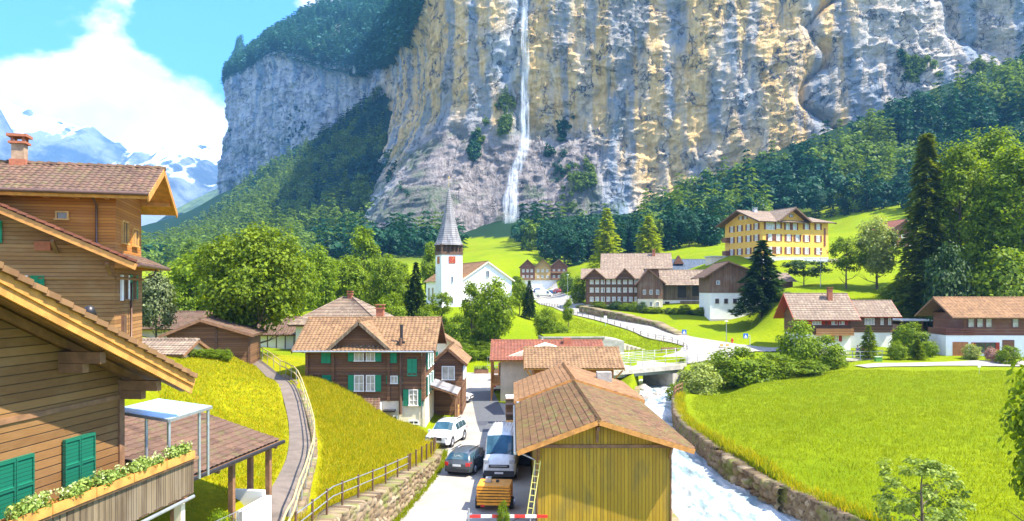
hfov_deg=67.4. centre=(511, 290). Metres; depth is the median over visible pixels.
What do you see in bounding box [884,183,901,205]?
woodland tree
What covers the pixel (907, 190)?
woodland tree
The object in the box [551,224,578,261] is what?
woodland tree
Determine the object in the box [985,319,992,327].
window
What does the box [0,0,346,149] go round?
sky
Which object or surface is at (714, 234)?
woodland tree
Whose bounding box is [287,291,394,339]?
house
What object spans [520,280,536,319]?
fir tree
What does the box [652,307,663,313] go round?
shrub
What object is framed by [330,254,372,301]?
broadleaf tree
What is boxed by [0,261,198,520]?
wooden house
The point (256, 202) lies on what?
forest
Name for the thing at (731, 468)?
boulder wall
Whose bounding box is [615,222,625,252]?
conifer
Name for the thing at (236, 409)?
grass
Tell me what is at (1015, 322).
window
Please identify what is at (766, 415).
grass
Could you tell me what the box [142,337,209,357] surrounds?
house
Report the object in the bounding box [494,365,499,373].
planter box
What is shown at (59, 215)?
window
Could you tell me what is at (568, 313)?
broadleaf tree
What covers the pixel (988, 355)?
shrub
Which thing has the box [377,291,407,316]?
broadleaf tree
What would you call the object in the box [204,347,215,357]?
leafy plant
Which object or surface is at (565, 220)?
woodland tree
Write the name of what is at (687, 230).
woodland tree
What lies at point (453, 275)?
church
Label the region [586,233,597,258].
woodland tree
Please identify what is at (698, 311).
shrub
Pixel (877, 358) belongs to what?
bin
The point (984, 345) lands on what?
window
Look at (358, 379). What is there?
window
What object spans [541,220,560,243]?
woodland tree
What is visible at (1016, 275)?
broadleaf tree
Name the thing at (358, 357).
window
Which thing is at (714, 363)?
shrub
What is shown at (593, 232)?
woodland tree
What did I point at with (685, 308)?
shrub
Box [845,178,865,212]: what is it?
woodland tree
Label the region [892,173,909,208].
woodland tree
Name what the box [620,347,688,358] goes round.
fence
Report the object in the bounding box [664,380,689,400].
shrub
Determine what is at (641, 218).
woodland tree
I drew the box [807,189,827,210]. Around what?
woodland tree
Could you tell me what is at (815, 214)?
conifer
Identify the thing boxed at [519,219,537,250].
woodland tree
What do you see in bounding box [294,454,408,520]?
fence
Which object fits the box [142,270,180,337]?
broadleaf tree
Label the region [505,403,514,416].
slatted crate
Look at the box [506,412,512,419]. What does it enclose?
slatted crate
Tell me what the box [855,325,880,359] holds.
topiary conifer
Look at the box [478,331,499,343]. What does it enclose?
shrub
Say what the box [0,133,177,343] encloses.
wooden house
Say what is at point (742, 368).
shrub
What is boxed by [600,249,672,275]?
house
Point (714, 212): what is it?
conifer
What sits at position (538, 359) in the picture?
house
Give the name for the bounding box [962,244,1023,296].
broadleaf tree
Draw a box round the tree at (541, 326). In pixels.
[532,306,557,335]
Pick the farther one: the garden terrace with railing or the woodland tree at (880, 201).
the woodland tree at (880, 201)
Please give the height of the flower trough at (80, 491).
0.508 m
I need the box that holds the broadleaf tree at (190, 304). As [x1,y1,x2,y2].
[164,283,203,310]
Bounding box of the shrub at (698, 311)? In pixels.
[693,307,703,315]
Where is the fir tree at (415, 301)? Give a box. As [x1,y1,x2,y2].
[404,262,428,316]
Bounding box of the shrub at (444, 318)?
[438,314,449,322]
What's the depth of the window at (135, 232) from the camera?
36.86 m
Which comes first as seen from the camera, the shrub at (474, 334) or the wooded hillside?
the shrub at (474, 334)
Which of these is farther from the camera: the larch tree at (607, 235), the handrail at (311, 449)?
the larch tree at (607, 235)
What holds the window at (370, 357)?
in the wooden house at (391, 366)
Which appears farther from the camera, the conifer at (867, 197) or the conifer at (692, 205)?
the conifer at (867, 197)
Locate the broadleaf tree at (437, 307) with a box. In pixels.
[426,291,453,323]
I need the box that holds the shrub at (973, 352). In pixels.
[961,343,981,359]
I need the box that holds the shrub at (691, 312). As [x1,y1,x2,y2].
[686,309,701,314]
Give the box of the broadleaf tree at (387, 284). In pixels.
[368,253,409,313]
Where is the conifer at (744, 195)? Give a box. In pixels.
[737,187,748,209]
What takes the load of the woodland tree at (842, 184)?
on the ground at (495, 243)
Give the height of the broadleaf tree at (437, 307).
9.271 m
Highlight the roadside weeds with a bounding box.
[394,448,447,520]
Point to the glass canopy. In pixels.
(165, 410)
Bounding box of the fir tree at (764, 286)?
[727,240,786,318]
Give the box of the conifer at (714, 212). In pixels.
[708,205,723,243]
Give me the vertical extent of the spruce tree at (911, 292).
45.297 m
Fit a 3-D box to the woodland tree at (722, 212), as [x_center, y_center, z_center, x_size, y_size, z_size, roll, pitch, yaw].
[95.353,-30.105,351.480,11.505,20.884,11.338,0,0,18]
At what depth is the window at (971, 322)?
107.15 m
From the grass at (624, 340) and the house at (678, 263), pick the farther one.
the house at (678, 263)
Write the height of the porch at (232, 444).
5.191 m
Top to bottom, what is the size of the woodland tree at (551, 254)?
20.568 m
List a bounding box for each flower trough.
[0,490,54,520]
[44,476,96,514]
[89,463,133,496]
[126,451,166,481]
[161,440,194,468]
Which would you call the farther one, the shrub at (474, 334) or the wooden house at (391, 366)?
the shrub at (474, 334)
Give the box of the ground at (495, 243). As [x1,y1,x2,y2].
[125,61,1023,520]
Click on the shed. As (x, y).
(241, 342)
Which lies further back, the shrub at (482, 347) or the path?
the shrub at (482, 347)
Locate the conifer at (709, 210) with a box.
[699,199,714,243]
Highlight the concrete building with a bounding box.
[538,333,623,353]
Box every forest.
[141,56,1023,265]
[219,0,430,86]
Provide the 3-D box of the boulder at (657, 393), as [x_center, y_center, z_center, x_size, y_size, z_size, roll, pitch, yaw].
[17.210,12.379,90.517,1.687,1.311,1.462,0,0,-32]
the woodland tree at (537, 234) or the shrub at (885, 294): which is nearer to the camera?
the shrub at (885, 294)
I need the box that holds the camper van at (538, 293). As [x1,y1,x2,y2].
[535,290,552,296]
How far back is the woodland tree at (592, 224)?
399.65 m
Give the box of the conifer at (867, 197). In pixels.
[857,169,875,212]
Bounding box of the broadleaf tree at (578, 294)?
[569,275,585,303]
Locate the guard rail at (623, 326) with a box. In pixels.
[539,303,687,348]
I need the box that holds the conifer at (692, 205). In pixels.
[682,201,695,243]
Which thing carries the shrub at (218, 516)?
on the ground at (495, 243)
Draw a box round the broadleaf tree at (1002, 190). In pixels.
[966,142,1023,293]
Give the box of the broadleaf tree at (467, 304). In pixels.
[459,280,483,328]
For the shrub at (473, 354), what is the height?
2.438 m
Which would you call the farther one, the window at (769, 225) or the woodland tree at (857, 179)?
the woodland tree at (857, 179)
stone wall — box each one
[282,374,317,520]
[308,449,442,520]
[579,306,688,335]
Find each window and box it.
[54,211,69,220]
[121,220,129,245]
[124,275,129,300]
[132,228,139,247]
[133,275,137,300]
[353,353,363,361]
[353,375,363,391]
[365,353,374,361]
[365,375,374,391]
[390,376,397,383]
[408,389,418,405]
[409,420,418,424]
[441,366,454,379]
[766,222,774,229]
[812,321,821,324]
[864,318,874,324]
[968,319,974,326]
[975,342,995,352]
[977,319,983,327]
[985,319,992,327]
[1012,319,1019,327]
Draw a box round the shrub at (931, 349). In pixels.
[921,339,939,356]
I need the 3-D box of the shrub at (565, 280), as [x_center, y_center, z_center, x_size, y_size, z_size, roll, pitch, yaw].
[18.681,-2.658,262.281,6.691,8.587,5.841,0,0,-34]
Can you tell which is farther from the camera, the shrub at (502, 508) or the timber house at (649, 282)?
the timber house at (649, 282)
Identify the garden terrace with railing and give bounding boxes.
[842,350,890,361]
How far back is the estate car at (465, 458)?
47.70 m
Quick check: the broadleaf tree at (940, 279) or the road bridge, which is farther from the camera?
the broadleaf tree at (940, 279)
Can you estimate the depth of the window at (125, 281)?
34.64 m
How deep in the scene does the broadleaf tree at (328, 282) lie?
116.64 m
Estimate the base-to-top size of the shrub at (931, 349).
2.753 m
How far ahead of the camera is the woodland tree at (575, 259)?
330.90 m
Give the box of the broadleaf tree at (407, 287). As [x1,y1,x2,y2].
[392,261,411,309]
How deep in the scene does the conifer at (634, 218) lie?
345.90 m
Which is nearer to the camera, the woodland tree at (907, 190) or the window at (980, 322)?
the window at (980, 322)
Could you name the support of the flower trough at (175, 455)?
on the wooden house at (73, 377)
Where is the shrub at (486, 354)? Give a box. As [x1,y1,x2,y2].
[478,350,489,357]
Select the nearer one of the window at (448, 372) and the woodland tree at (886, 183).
the window at (448, 372)
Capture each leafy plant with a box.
[188,349,199,356]
[194,348,208,357]
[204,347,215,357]
[210,348,223,359]
[220,348,233,361]
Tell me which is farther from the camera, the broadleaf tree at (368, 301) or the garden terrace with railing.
the broadleaf tree at (368, 301)
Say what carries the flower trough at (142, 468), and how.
on the wooden house at (73, 377)
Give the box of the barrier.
[467,508,547,520]
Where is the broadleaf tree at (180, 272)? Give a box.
[163,246,234,310]
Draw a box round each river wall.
[634,386,679,520]
[671,382,720,460]
[769,480,866,520]
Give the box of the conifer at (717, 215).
[712,202,724,241]
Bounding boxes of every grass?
[158,353,289,491]
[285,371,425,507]
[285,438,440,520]
[532,310,681,352]
[673,391,900,520]
[688,369,1023,520]
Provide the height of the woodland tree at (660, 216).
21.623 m
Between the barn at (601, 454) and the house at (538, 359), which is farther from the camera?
the house at (538, 359)
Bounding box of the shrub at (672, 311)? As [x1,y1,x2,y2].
[666,308,682,314]
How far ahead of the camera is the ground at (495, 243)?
87.26 m
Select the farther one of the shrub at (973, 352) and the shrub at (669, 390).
the shrub at (973, 352)
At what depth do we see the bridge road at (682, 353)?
109.98 m
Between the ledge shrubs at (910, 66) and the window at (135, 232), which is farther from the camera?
the ledge shrubs at (910, 66)
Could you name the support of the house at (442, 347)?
on the ground at (495, 243)
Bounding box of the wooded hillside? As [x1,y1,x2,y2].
[157,189,218,221]
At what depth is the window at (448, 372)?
71.05 m
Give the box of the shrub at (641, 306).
[636,301,647,312]
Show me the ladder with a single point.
(534, 489)
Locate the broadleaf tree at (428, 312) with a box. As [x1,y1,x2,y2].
[415,304,437,316]
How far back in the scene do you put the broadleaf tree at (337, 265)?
141.69 m
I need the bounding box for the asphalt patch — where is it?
[471,391,505,431]
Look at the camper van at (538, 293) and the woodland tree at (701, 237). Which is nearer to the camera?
the camper van at (538, 293)
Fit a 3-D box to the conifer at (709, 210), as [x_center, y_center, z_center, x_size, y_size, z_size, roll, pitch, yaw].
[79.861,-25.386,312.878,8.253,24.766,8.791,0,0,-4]
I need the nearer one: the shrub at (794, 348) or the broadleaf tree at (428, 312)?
the shrub at (794, 348)
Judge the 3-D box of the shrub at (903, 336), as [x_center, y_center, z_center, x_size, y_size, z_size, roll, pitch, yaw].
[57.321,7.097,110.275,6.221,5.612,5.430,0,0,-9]
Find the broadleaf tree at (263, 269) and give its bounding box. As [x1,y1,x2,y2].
[187,220,315,342]
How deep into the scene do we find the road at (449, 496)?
44.13 m
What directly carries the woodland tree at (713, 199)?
on the ground at (495, 243)
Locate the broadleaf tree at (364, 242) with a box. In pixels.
[347,224,381,289]
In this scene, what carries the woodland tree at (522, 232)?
on the ground at (495, 243)
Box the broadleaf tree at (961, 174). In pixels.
[919,139,1004,291]
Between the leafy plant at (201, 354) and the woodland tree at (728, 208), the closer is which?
the leafy plant at (201, 354)
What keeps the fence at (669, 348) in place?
on the ground at (495, 243)
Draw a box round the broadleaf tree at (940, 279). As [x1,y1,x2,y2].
[921,240,976,326]
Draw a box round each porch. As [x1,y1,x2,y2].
[125,412,285,520]
[430,379,460,416]
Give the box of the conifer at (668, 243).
[661,205,679,250]
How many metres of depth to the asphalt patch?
74.22 m
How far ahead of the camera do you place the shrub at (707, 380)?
85.76 m
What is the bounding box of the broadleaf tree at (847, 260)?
[825,236,870,288]
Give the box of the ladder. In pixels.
[526,460,540,514]
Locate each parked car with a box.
[425,416,466,446]
[466,392,473,400]
[494,385,499,391]
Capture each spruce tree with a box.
[883,133,966,322]
[916,165,975,287]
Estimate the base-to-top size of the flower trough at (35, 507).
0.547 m
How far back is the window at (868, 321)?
120.36 m
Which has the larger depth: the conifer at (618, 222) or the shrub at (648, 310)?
the conifer at (618, 222)
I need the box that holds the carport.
[892,318,932,332]
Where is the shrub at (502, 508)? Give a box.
[496,500,510,520]
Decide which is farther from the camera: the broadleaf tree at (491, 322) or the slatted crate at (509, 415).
the broadleaf tree at (491, 322)
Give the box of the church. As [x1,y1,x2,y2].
[424,177,514,310]
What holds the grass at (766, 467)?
on the ground at (495, 243)
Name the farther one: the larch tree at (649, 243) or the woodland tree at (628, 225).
the woodland tree at (628, 225)
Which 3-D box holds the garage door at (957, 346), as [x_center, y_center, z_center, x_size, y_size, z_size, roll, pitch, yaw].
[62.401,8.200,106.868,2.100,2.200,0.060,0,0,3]
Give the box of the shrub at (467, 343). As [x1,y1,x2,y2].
[455,335,475,349]
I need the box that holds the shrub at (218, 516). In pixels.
[206,508,233,520]
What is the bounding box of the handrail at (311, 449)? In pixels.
[261,347,314,520]
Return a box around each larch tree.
[585,208,626,268]
[633,216,664,252]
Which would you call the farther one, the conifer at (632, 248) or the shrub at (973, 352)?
the conifer at (632, 248)
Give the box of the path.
[253,359,310,520]
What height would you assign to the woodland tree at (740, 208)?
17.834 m
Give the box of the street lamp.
[819,251,821,286]
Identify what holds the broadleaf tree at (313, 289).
on the ground at (495, 243)
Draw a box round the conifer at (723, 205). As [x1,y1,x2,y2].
[717,193,727,237]
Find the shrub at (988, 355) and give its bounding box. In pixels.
[983,347,996,361]
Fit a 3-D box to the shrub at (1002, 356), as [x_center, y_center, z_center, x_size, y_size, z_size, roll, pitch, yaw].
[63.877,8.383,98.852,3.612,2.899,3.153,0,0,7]
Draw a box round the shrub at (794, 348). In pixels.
[774,318,824,375]
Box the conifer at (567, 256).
[563,237,571,265]
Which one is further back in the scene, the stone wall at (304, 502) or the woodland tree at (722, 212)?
the woodland tree at (722, 212)
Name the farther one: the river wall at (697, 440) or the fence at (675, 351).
the fence at (675, 351)
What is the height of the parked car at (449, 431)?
1.797 m
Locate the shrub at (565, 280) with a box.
[557,271,574,293]
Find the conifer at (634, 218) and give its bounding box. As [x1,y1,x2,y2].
[626,211,639,252]
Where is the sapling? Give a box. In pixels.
[872,454,979,520]
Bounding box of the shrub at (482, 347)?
[470,340,490,353]
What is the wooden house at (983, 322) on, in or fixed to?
on the ground at (495, 243)
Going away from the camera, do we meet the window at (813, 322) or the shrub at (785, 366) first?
the shrub at (785, 366)
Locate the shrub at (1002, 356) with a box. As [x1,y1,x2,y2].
[993,345,1023,364]
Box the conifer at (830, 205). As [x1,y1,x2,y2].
[824,187,835,218]
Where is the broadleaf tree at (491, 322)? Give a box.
[473,276,519,341]
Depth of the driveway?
97.85 m
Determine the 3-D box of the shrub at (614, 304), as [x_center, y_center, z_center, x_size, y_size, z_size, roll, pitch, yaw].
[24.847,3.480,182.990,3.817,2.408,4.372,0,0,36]
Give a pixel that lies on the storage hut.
(709, 260)
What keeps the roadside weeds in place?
on the road at (449, 496)
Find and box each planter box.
[474,365,488,373]
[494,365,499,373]
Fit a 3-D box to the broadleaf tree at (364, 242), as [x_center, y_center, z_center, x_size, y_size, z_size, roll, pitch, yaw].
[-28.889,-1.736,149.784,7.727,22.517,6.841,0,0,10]
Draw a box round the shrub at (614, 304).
[608,300,621,309]
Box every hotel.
[519,259,567,290]
[715,207,841,261]
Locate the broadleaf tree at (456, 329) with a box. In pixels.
[445,312,470,342]
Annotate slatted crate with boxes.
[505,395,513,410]
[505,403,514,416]
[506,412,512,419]
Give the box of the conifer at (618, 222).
[614,216,623,248]
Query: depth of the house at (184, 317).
86.85 m
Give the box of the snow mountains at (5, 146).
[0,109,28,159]
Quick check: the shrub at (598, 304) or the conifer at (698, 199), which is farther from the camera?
the conifer at (698, 199)
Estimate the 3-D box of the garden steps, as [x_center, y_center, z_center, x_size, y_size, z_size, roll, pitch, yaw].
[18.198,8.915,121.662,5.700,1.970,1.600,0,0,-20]
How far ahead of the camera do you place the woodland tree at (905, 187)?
323.85 m
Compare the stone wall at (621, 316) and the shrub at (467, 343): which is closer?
the shrub at (467, 343)
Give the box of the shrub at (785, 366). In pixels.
[750,351,800,380]
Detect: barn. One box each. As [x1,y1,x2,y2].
[513,363,644,403]
[513,381,695,520]
[658,269,704,305]
[691,260,796,320]
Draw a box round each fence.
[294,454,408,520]
[409,436,435,468]
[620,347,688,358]
[661,347,676,351]
[674,382,682,396]
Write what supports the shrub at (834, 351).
on the ground at (495, 243)
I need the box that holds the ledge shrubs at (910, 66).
[383,53,995,212]
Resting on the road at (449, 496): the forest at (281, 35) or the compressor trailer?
the compressor trailer
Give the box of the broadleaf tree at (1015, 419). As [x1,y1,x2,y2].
[997,357,1023,520]
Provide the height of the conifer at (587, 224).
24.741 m
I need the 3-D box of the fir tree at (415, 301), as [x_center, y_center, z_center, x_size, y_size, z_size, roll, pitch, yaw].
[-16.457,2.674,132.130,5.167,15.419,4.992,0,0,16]
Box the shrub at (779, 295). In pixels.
[776,291,791,299]
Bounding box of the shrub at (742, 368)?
[704,345,775,389]
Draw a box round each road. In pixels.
[399,372,533,520]
[533,282,759,351]
[665,346,724,369]
[740,344,846,353]
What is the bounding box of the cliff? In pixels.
[216,0,1023,232]
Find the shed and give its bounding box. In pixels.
[157,315,267,363]
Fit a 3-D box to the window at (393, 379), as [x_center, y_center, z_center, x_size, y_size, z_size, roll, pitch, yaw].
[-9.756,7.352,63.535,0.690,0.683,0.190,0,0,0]
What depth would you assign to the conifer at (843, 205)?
348.74 m
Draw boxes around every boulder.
[639,384,651,391]
[640,392,658,398]
[653,390,662,396]
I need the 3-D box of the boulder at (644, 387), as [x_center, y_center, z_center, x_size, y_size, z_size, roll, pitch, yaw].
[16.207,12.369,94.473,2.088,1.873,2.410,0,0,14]
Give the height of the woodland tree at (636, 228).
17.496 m
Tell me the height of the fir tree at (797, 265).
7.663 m
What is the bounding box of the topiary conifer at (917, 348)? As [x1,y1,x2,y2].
[905,339,929,360]
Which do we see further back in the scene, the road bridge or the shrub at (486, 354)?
the shrub at (486, 354)
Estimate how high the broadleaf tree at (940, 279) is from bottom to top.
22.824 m
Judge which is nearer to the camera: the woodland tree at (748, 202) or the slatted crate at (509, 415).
the slatted crate at (509, 415)
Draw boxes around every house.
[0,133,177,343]
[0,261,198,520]
[142,310,212,337]
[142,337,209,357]
[256,316,300,349]
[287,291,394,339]
[291,304,471,427]
[436,333,462,355]
[490,338,603,400]
[523,346,624,378]
[581,268,643,306]
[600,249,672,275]
[634,268,665,307]
[670,255,704,269]
[773,287,901,350]
[869,219,915,245]
[914,296,1023,356]
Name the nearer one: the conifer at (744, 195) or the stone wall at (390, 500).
the stone wall at (390, 500)
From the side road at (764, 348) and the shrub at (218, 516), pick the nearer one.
the shrub at (218, 516)
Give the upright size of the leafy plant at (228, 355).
1.311 m
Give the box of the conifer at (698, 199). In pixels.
[693,198,702,239]
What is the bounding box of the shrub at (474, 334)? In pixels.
[469,328,482,341]
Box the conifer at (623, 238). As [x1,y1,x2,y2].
[617,224,627,252]
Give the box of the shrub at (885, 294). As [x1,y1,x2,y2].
[876,282,906,298]
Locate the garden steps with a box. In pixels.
[624,344,644,349]
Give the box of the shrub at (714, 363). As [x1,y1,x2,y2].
[702,356,728,368]
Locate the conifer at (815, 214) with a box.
[809,190,820,217]
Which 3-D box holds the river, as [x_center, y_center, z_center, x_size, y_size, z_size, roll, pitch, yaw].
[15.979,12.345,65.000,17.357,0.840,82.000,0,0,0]
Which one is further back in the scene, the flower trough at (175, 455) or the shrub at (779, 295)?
the shrub at (779, 295)
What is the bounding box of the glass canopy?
[125,398,211,478]
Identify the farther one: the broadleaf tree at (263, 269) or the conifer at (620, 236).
the conifer at (620, 236)
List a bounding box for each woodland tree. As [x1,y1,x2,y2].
[517,221,533,248]
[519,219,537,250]
[520,220,539,249]
[530,226,543,246]
[535,225,554,258]
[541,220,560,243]
[543,230,564,262]
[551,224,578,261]
[555,217,575,231]
[568,239,587,265]
[579,227,590,249]
[580,234,593,258]
[582,219,596,232]
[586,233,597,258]
[589,220,616,249]
[618,229,633,252]
[622,220,635,244]
[630,216,645,246]
[630,223,646,246]
[631,229,644,251]
[638,214,663,248]
[656,212,675,249]
[663,210,688,246]
[668,218,686,247]
[674,204,690,220]
[675,211,701,246]
[677,200,691,211]
[695,211,712,245]
[696,208,709,240]
[700,215,723,245]
[707,193,729,214]
[711,203,733,229]
[720,205,735,215]
[735,202,749,209]
[742,193,766,210]
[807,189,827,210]
[833,175,861,211]
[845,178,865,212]
[851,169,867,199]
[855,178,877,208]
[871,181,892,208]
[873,169,891,196]
[874,177,893,201]
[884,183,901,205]
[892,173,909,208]
[902,177,918,200]
[902,187,914,211]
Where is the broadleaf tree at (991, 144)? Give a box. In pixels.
[954,124,1023,264]
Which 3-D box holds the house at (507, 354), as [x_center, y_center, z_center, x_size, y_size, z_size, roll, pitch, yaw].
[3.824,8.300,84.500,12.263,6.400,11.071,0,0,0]
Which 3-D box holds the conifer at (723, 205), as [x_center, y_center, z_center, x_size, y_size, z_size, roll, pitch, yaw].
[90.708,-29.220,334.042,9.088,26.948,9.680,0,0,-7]
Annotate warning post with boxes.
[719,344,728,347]
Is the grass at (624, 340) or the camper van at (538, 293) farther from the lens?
the camper van at (538, 293)
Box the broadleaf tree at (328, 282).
[303,244,340,314]
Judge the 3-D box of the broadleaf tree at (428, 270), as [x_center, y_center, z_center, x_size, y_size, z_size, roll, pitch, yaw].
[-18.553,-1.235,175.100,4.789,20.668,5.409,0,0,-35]
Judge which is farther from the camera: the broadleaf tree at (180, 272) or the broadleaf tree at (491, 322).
the broadleaf tree at (491, 322)
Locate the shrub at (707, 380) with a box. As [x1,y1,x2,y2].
[674,361,725,394]
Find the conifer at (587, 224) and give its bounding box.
[583,216,593,234]
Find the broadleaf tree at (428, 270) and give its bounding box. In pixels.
[419,241,435,293]
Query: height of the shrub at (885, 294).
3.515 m
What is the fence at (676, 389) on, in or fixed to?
on the ground at (495, 243)
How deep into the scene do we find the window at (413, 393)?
63.56 m
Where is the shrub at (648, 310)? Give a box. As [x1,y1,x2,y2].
[641,307,654,312]
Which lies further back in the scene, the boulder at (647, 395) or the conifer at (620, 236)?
the conifer at (620, 236)
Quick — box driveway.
[856,360,1023,366]
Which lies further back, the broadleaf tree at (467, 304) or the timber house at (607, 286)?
the timber house at (607, 286)
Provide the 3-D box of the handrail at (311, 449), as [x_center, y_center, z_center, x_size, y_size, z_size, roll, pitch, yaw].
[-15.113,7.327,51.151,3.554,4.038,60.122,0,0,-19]
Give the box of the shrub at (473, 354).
[462,346,479,359]
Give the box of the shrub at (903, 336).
[888,321,931,354]
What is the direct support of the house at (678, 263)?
on the ground at (495, 243)
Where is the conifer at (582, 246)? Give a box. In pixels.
[576,231,587,261]
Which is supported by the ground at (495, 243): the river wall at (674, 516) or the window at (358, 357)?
the river wall at (674, 516)
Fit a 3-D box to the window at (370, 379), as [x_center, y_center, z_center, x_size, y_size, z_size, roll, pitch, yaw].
[-11.687,7.632,63.425,0.835,1.364,0.190,0,0,0]
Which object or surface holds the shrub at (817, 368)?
on the ground at (495, 243)
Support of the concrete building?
on the ground at (495, 243)
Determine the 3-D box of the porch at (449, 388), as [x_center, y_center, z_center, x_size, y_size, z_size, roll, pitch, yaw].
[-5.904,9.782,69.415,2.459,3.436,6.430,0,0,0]
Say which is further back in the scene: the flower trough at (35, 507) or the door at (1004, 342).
the door at (1004, 342)
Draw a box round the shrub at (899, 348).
[885,341,909,359]
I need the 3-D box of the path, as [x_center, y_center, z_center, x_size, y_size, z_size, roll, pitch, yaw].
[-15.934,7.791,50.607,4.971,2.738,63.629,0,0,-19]
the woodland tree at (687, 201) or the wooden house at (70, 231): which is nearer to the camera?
the wooden house at (70, 231)
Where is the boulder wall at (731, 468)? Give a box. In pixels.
[707,444,781,509]
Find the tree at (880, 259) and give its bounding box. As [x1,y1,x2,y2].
[853,215,902,289]
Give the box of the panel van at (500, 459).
[479,422,521,477]
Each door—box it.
[953,342,967,355]
[1002,340,1013,355]
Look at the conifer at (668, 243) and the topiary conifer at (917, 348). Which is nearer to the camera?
the topiary conifer at (917, 348)
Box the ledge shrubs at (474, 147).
[229,47,908,195]
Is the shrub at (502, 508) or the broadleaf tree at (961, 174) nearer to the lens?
the shrub at (502, 508)
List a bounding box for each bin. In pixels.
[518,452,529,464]
[874,356,881,361]
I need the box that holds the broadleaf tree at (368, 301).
[363,276,376,306]
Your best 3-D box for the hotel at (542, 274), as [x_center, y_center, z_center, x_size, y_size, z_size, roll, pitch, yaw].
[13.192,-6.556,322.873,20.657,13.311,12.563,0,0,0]
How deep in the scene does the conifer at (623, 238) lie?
336.96 m
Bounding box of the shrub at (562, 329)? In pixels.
[552,322,569,332]
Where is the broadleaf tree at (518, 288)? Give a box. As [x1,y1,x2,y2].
[510,277,526,314]
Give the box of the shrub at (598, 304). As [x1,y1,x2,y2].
[590,301,605,307]
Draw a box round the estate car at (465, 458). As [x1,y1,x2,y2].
[445,444,484,474]
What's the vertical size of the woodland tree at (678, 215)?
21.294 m
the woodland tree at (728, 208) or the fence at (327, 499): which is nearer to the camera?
the fence at (327, 499)
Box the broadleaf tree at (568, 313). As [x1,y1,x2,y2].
[562,298,574,326]
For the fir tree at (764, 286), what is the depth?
147.91 m
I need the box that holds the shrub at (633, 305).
[628,301,638,311]
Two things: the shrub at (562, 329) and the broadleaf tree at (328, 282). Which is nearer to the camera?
the broadleaf tree at (328, 282)
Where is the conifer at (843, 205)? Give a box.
[838,187,851,215]
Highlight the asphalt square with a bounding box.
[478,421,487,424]
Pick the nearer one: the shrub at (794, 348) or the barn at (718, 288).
the shrub at (794, 348)
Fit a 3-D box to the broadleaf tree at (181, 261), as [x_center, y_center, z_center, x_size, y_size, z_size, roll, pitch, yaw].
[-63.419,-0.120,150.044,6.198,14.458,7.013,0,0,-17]
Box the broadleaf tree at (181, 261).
[173,253,200,290]
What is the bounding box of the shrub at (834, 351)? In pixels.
[799,334,851,368]
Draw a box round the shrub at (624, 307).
[618,302,629,310]
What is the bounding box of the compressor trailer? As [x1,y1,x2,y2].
[475,476,514,508]
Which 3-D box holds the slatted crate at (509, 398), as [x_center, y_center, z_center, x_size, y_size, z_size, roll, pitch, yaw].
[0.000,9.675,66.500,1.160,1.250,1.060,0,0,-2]
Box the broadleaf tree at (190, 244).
[176,237,203,261]
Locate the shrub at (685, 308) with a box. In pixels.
[677,304,692,314]
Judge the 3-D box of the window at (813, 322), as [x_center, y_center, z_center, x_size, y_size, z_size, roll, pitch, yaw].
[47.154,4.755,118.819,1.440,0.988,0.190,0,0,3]
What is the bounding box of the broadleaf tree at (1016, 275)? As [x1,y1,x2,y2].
[1002,268,1023,296]
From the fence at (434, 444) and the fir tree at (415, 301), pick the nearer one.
the fence at (434, 444)
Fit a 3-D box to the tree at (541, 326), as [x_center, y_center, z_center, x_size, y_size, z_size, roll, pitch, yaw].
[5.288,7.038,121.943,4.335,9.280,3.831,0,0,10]
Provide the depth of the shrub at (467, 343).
119.78 m
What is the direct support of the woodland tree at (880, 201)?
on the ground at (495, 243)
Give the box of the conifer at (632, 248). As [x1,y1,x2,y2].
[630,220,639,252]
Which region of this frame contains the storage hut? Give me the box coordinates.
[705,256,726,265]
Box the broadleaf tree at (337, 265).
[328,257,345,295]
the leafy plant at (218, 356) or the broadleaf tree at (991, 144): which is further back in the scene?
the broadleaf tree at (991, 144)
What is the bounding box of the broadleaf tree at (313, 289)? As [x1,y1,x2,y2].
[269,241,323,315]
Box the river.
[639,379,799,520]
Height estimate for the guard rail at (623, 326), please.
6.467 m
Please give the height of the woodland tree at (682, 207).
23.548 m
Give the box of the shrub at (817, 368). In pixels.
[781,358,830,376]
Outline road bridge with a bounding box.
[614,351,729,385]
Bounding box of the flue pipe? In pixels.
[84,306,96,314]
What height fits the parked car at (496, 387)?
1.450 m

